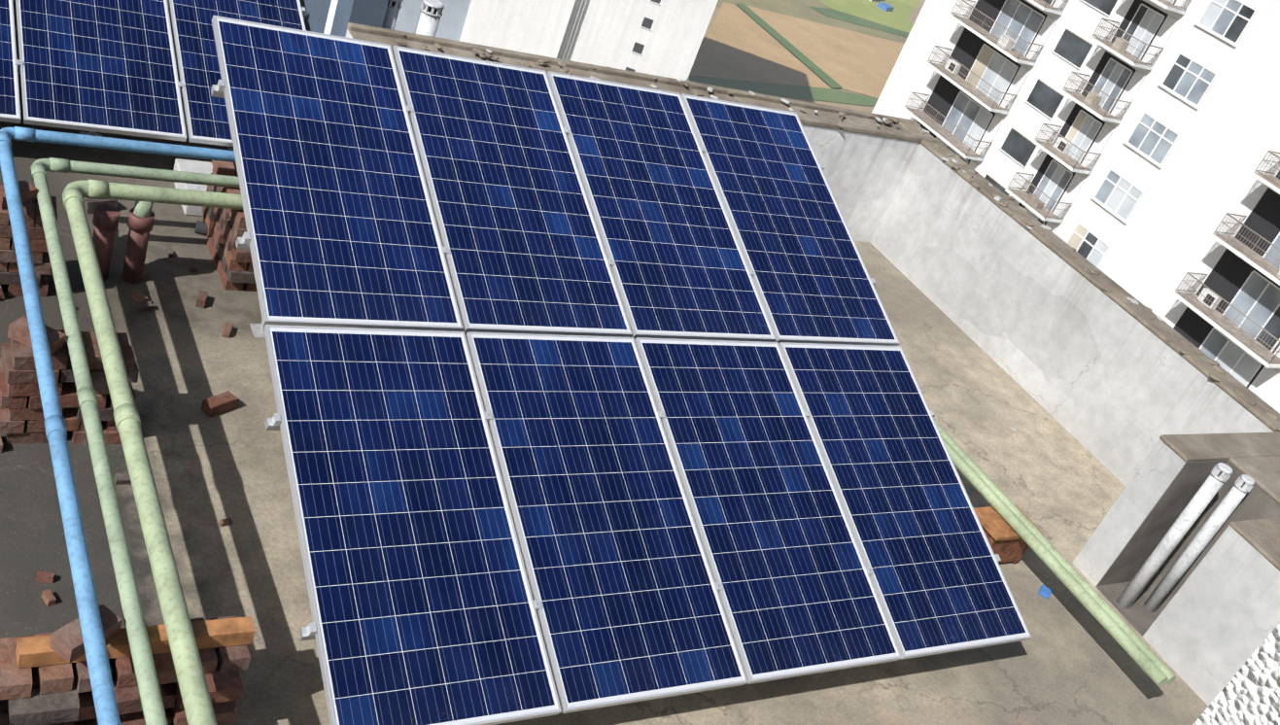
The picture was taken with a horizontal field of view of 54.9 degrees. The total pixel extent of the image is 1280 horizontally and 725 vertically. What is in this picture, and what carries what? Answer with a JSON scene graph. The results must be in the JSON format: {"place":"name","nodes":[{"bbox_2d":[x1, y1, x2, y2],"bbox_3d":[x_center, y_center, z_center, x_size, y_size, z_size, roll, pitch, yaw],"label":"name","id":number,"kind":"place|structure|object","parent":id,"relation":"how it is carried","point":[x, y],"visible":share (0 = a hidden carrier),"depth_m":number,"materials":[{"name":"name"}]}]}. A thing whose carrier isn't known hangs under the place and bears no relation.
{"place":"outdoors","nodes":[
{"label":"outdoors","id":0,"kind":"place"},
{"bbox_2d":[690,6,905,112],"bbox_3d":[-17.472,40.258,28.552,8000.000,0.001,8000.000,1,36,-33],"label":"terrain","id":1,"kind":"structure","parent":0,"point":[868,109],"depth_m":197.55,"materials":[{"name":"brown soil"}]},
{"bbox_2d":[394,0,718,80],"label":"white building","id":2,"kind":"structure","parent":1,"relation":"on","point":[663,38],"depth_m":139.40,"materials":[{"name":"paint"}]},
{"bbox_2d":[689,2,830,88],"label":"ploughed field","id":3,"kind":"structure","parent":1,"relation":"on","point":[739,44],"depth_m":199.71,"materials":[{"name":"brown soil"}]},
{"bbox_2d":[687,74,878,106],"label":"field verge","id":4,"kind":"structure","parent":1,"relation":"on","point":[812,92],"depth_m":190.25,"materials":[{"name":"green plant"}]},
{"bbox_2d":[715,0,919,42],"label":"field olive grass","id":5,"kind":"structure","parent":1,"relation":"on","point":[801,9],"depth_m":239.56,"materials":[{"name":"plant"}]},
{"bbox_2d":[735,0,894,87],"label":"hedge","id":6,"kind":"object","parent":5,"relation":"on","point":[814,68],"visible":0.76,"depth_m":212.89,"materials":[{"name":"green plant"}]},
{"bbox_2d":[808,5,909,36],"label":"field bushes","id":7,"kind":"object","parent":5,"relation":"on","point":[838,15],"visible":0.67,"depth_m":248.58,"materials":[{"name":"green plant"}]},
{"bbox_2d":[819,0,918,33],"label":"green crop field","id":8,"kind":"structure","parent":5,"relation":"on","point":[898,16],"depth_m":261.28,"materials":[{"name":"green plant"}]},
{"bbox_2d":[745,4,904,98],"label":"ploughed field","id":9,"kind":"structure","parent":1,"relation":"on","point":[857,62],"depth_m":222.57,"materials":[{"name":"brown soil"}]},
{"bbox_2d":[907,0,925,22],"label":"dirt path","id":10,"kind":"structure","parent":0,"point":[916,12],"depth_m":277.37,"materials":[{"name":"beige soil"}]},
{"bbox_2d":[871,0,1279,413],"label":"apartment tower","id":11,"kind":"structure","parent":0,"point":[1131,148],"depth_m":57.37,"materials":[{"name":"white paint"}]},
{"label":"building","id":12,"kind":"structure","parent":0},
{"bbox_2d":[0,0,1208,724],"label":"rooftop floor","id":13,"kind":"structure","parent":12,"relation":"on","point":[1069,661],"depth_m":6.84,"materials":[{"name":"concrete"}]},
{"bbox_2d":[0,0,306,150],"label":"solar array","id":14,"kind":"object","parent":13,"relation":"on","point":[92,67],"visible":0.73,"depth_m":8.40,"materials":[{"name":"blue glass"}]},
{"bbox_2d":[0,158,1043,724],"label":"bricks","id":15,"kind":"object","parent":13,"relation":"on","point":[45,679],"visible":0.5,"depth_m":5.76,"materials":[{"name":"brown brick"}]},
{"bbox_2d":[0,126,1176,724],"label":"pipes","id":16,"kind":"object","parent":15,"relation":"on","point":[192,686],"visible":0.77,"depth_m":5.64,"materials":[{"name":"green metal"}]},
{"bbox_2d":[210,15,1031,724],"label":"solar array","id":17,"kind":"object","parent":13,"relation":"on","point":[545,486],"visible":1,"depth_m":6.40,"materials":[{"name":"blue glass"}]},
{"bbox_2d":[194,220,1051,599],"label":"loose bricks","id":18,"kind":"object","parent":13,"relation":"on","point":[220,403],"visible":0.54,"depth_m":6.66,"materials":[{"name":"brown brick"}]},
{"bbox_2d":[299,0,1279,705],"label":"parapet walls","id":19,"kind":"structure","parent":13,"relation":"on","point":[1158,418],"depth_m":9.73,"materials":[{"name":"paint"}]},
{"bbox_2d":[323,0,444,36],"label":"vent pipes","id":20,"kind":"object","parent":19,"relation":"attached to","point":[431,13],"visible":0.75,"depth_m":9.14,"materials":[{"name":"grey plastic"}]},
{"bbox_2d":[1116,462,1254,612],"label":"vent pipes","id":21,"kind":"object","parent":19,"relation":"attached to","point":[1220,475],"visible":1,"depth_m":7.89,"materials":[{"name":"grey plastic"}]},
{"bbox_2d":[1192,622,1279,724],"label":"roughcast wall","id":22,"kind":"structure","parent":13,"relation":"on","point":[1249,693],"depth_m":2.62,"materials":[{"name":"white paint"}]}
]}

